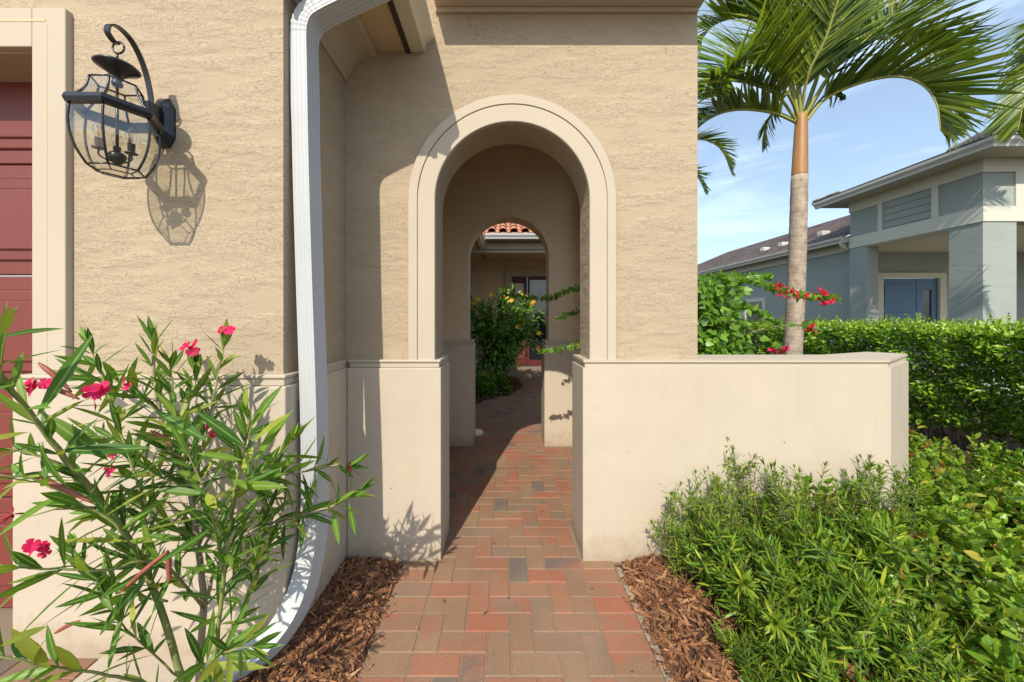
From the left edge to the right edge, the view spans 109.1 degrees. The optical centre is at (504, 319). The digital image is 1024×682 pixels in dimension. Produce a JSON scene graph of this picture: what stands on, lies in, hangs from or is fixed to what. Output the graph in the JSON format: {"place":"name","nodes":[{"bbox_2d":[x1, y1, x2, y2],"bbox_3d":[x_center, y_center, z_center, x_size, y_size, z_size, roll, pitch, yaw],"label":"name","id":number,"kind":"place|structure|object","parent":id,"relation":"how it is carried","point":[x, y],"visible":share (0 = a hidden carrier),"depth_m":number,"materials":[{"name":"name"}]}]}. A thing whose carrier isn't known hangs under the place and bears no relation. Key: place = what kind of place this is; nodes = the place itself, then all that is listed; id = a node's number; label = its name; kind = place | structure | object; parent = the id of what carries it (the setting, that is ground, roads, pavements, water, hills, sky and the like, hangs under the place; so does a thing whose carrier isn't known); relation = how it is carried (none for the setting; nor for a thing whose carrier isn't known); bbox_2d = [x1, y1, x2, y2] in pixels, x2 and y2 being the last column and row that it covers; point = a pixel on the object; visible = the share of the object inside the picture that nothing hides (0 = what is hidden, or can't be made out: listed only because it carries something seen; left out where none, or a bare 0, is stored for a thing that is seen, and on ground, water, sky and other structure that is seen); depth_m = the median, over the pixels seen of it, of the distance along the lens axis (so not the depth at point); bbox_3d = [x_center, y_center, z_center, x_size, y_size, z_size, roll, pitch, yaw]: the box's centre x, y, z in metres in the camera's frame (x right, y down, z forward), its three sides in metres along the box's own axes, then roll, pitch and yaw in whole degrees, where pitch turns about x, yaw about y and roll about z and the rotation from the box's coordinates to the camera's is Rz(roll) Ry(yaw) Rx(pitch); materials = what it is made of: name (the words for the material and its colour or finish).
{"place":"outdoors","nodes":[
{"label":"outdoors","id":0,"kind":"place"},
{"bbox_2d":[0,608,12,655],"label":"driveway base","id":1,"kind":"object","parent":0,"point":[6,619],"depth_m":1.66,"materials":[{"name":"beige concrete"}]},
{"bbox_2d":[0,656,97,681],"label":"driveway","id":2,"kind":"structure","parent":0,"point":[8,667],"depth_m":1.46,"materials":[{"name":"brick"}]},
{"bbox_2d":[475,376,523,403],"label":"mulch","id":3,"kind":"object","parent":0,"point":[516,380],"visible":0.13,"depth_m":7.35,"materials":[{"name":"brown wood"}]},
{"bbox_2d":[475,370,497,398],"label":"plant","id":4,"kind":"object","parent":3,"relation":"on","point":[478,381],"visible":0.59,"depth_m":6.41,"materials":[{"name":"green plant"}]},
{"bbox_2d":[481,371,512,394],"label":"plant","id":5,"kind":"object","parent":3,"relation":"on","point":[498,378],"visible":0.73,"depth_m":6.69,"materials":[{"name":"green plant"}]},
{"bbox_2d":[470,282,544,387],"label":"flowering bush","id":6,"kind":"object","parent":3,"relation":"on","point":[499,344],"visible":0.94,"depth_m":6.96,"materials":[{"name":"green plant"}]},
{"bbox_2d":[356,377,665,681],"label":"paver path","id":7,"kind":"structure","parent":0,"point":[628,654],"depth_m":1.86,"materials":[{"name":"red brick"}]},
{"bbox_2d":[475,429,482,435],"bbox_3d":[-0.342,1.363,4.420,0.182,0.050,0.162,0,0,0],"label":"stepping stone","id":8,"kind":"object","parent":7,"relation":"on","point":[478,431],"visible":0.56,"depth_m":4.37,"materials":[{"name":"white stone"}]},
{"bbox_2d":[354,445,666,681],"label":"stray chips","id":9,"kind":"object","parent":7,"relation":"on","point":[484,613],"visible":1,"depth_m":1.71,"materials":[{"name":"brown wood"}]},
{"bbox_2d":[356,567,672,681],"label":"path edge","id":10,"kind":"object","parent":7,"relation":"on","point":[638,615],"visible":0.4,"depth_m":1.64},
{"bbox_2d":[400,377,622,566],"bbox_3d":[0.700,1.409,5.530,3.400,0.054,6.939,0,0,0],"label":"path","id":11,"kind":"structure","parent":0,"point":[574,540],"depth_m":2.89,"materials":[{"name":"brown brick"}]},
{"bbox_2d":[502,268,841,354],"bbox_3d":[1.298,0.503,2.961,2.664,1.855,0.610,0,0,7],"label":"bougainvillea","id":12,"kind":"object","parent":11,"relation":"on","point":[716,330],"visible":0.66,"depth_m":2.79,"materials":[{"name":"green plant"}]},
{"bbox_2d":[514,365,1022,428],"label":"ground","id":13,"kind":"structure","parent":0,"point":[918,404],"depth_m":6.13,"materials":[{"name":"soil"}]},
{"bbox_2d":[73,656,221,681],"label":"concrete pad","id":14,"kind":"object","parent":13,"relation":"on","point":[148,666],"visible":0.33,"depth_m":1.45,"materials":[{"name":"beige concrete"}]},
{"bbox_2d":[235,555,403,681],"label":"mulch","id":15,"kind":"object","parent":13,"relation":"on","point":[340,607],"visible":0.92,"depth_m":1.59,"materials":[{"name":"brown wood"}]},
{"bbox_2d":[0,301,377,681],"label":"oleander","id":16,"kind":"object","parent":15,"relation":"on","point":[178,427],"visible":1,"depth_m":1.08,"materials":[{"name":"green plant"}]},
{"bbox_2d":[0,0,704,681],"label":"beige house","id":17,"kind":"structure","parent":13,"relation":"on","point":[334,212],"depth_m":1.92,"materials":[{"name":"beige paint"}]},
{"bbox_2d":[0,82,31,607],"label":"garage door","id":18,"kind":"structure","parent":17,"relation":"in","point":[15,97],"depth_m":1.72,"materials":[{"name":"red paint"}]},
{"bbox_2d":[61,24,175,178],"bbox_3d":[-1.438,-0.809,1.370,0.240,0.549,0.324,0,0,-25],"label":"wall lantern","id":19,"kind":"object","parent":17,"relation":"attached to","point":[159,115],"depth_m":1.34,"materials":[{"name":"black metal"}]},
{"bbox_2d":[511,277,526,364],"bbox_3d":[0.420,0.028,10.250,0.440,2.460,0.060,0,0,0],"label":"front door","id":20,"kind":"structure","parent":17,"relation":"in","point":[523,361],"depth_m":10.22,"materials":[{"name":"red wood"}]},
{"bbox_2d":[517,322,524,357],"bbox_3d":[0.420,0.553,10.210,0.320,1.050,0.020,0,0,0],"label":"door panel","id":21,"kind":"structure","parent":17,"relation":"in","point":[521,356],"depth_m":10.20,"materials":[{"name":"red paint"}]},
{"bbox_2d":[572,352,907,561],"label":"wall","id":22,"kind":"structure","parent":13,"relation":"on","point":[642,429],"depth_m":2.08,"materials":[{"name":"beige paint"}]},
{"bbox_2d":[615,550,1007,681],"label":"mulch","id":23,"kind":"object","parent":13,"relation":"on","point":[715,658],"visible":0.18,"depth_m":1.62,"materials":[{"name":"brown wood"}]},
{"bbox_2d":[648,479,730,578],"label":"podocarpus shrub","id":24,"kind":"object","parent":23,"relation":"on","point":[684,542],"visible":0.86,"depth_m":1.87,"materials":[{"name":"green plant"}]},
{"bbox_2d":[667,465,757,574],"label":"podocarpus shrub","id":25,"kind":"object","parent":23,"relation":"on","point":[725,499],"visible":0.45,"depth_m":1.91,"materials":[{"name":"green plant"}]},
{"bbox_2d":[681,500,830,633],"bbox_3d":[1.097,1.144,1.721,0.517,0.532,0.644,0,0,-2],"label":"podocarpus shrub","id":26,"kind":"object","parent":23,"relation":"on","point":[736,582],"visible":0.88,"depth_m":1.65,"materials":[{"name":"green plant"}]},
{"bbox_2d":[709,437,809,553],"bbox_3d":[1.380,1.031,1.981,0.432,0.757,0.502,0,0,-27],"label":"podocarpus shrub","id":27,"kind":"object","parent":23,"relation":"on","point":[771,527],"visible":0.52,"depth_m":1.99,"materials":[{"name":"green plant"}]},
{"bbox_2d":[710,605,815,681],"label":"podocarpus shrub","id":28,"kind":"object","parent":23,"relation":"on","point":[773,664],"visible":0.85,"depth_m":1.35,"materials":[{"name":"green plant"}]},
{"bbox_2d":[702,508,871,626],"bbox_3d":[1.263,1.119,1.690,0.648,0.582,0.612,0,0,4],"label":"podocarpus shrub","id":29,"kind":"object","parent":23,"relation":"on","point":[825,550],"visible":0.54,"depth_m":1.58,"materials":[{"name":"green plant"}]},
{"bbox_2d":[732,463,852,552],"bbox_3d":[1.528,1.069,1.960,0.548,0.682,0.440,0,0,20],"label":"podocarpus shrub","id":30,"kind":"object","parent":23,"relation":"on","point":[798,477],"visible":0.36,"depth_m":1.88,"materials":[{"name":"green plant"}]},
{"bbox_2d":[740,542,893,681],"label":"podocarpus shrub","id":31,"kind":"object","parent":23,"relation":"on","point":[777,622],"visible":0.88,"depth_m":1.36,"materials":[{"name":"green plant"}]},
{"bbox_2d":[786,454,899,546],"bbox_3d":[1.739,1.046,1.897,0.483,0.729,0.416,0,0,26],"label":"podocarpus shrub","id":32,"kind":"object","parent":23,"relation":"on","point":[862,490],"visible":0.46,"depth_m":1.86,"materials":[{"name":"green plant"}]},
{"bbox_2d":[788,637,909,681],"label":"podocarpus shrub","id":33,"kind":"object","parent":23,"relation":"on","point":[831,674],"visible":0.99,"depth_m":1.20,"materials":[{"name":"green plant"}]},
{"bbox_2d":[772,483,945,638],"bbox_3d":[1.573,1.110,1.647,0.584,0.602,0.728,0,0,25],"label":"podocarpus shrub","id":34,"kind":"object","parent":23,"relation":"on","point":[879,553],"visible":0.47,"depth_m":1.60,"materials":[{"name":"green plant"}]},
{"bbox_2d":[838,453,951,538],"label":"podocarpus shrub","id":35,"kind":"object","parent":23,"relation":"on","point":[903,508],"visible":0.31,"depth_m":1.89,"materials":[{"name":"green plant"}]},
{"bbox_2d":[798,560,996,681],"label":"podocarpus shrub","id":36,"kind":"object","parent":23,"relation":"on","point":[927,649],"visible":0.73,"depth_m":1.33,"materials":[{"name":"green plant"}]},
{"bbox_2d":[848,640,996,681],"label":"podocarpus shrub","id":37,"kind":"object","parent":23,"relation":"on","point":[949,674],"visible":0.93,"depth_m":1.16,"materials":[{"name":"green plant"}]},
{"bbox_2d":[851,531,993,625],"bbox_3d":[1.884,1.187,1.667,0.496,0.445,0.468,0,0,-14],"label":"podocarpus shrub","id":38,"kind":"object","parent":23,"relation":"on","point":[930,588],"visible":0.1,"depth_m":1.54,"materials":[{"name":"green plant"}]},
{"bbox_2d":[698,127,1023,395],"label":"grey house","id":39,"kind":"structure","parent":13,"relation":"on","point":[939,237],"depth_m":8.43,"materials":[{"name":"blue paint"}]},
{"bbox_2d":[743,298,765,332],"bbox_3d":[9.080,-0.147,13.260,0.039,1.250,1.120,0,0,0],"label":"window","id":40,"kind":"structure","parent":39,"relation":"in","point":[762,301],"depth_m":13.18,"materials":[{"name":"grey glass"}]},
{"bbox_2d":[884,278,915,369],"bbox_3d":[10.825,0.118,10.047,0.990,2.520,0.065,0,0,0],"label":"front door","id":41,"kind":"structure","parent":39,"relation":"in","point":[899,293],"depth_m":10.02,"materials":[{"name":"blue paint"}]},
{"bbox_2d":[908,412,1023,597],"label":"mulch","id":42,"kind":"object","parent":13,"relation":"on","point":[962,439],"depth_m":4.15,"materials":[{"name":"brown wood"}]},
{"bbox_2d":[698,126,739,195],"bbox_3d":[3.295,-1.863,8.267,3.631,6.589,1.986,0,0,-7],"label":"palm tree","id":43,"kind":"object","parent":42,"relation":"on","point":[721,147],"visible":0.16,"depth_m":7.85,"materials":[{"name":"green plant"}]},
{"bbox_2d":[698,0,1023,354],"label":"palm tree","id":44,"kind":"object","parent":42,"relation":"on","point":[808,42],"visible":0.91,"depth_m":4.01,"materials":[{"name":"green plant"}]},
{"bbox_2d":[730,312,1023,453],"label":"hedge","id":45,"kind":"object","parent":42,"relation":"on","point":[976,341],"visible":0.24,"depth_m":4.07,"materials":[{"name":"green plant"}]},
{"bbox_2d":[752,419,1023,681],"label":"ground cover","id":46,"kind":"object","parent":42,"relation":"on","point":[973,534],"visible":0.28,"depth_m":1.73,"materials":[{"name":"green plant"}]},
{"bbox_2d":[908,460,1006,526],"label":"podocarpus shrub","id":47,"kind":"object","parent":42,"relation":"on","point":[968,479],"visible":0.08,"depth_m":2.41,"materials":[{"name":"green plant"}]},
{"bbox_2d":[979,21,1023,144],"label":"palm tree","id":48,"kind":"object","parent":13,"relation":"on","point":[1009,122],"visible":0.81,"depth_m":3.98,"materials":[{"name":"green plant"}]},
{"bbox_2d":[698,0,1023,263],"label":"sky","id":49,"kind":"structure","parent":0,"point":[883,127],"materials":[{"name":"blue"}]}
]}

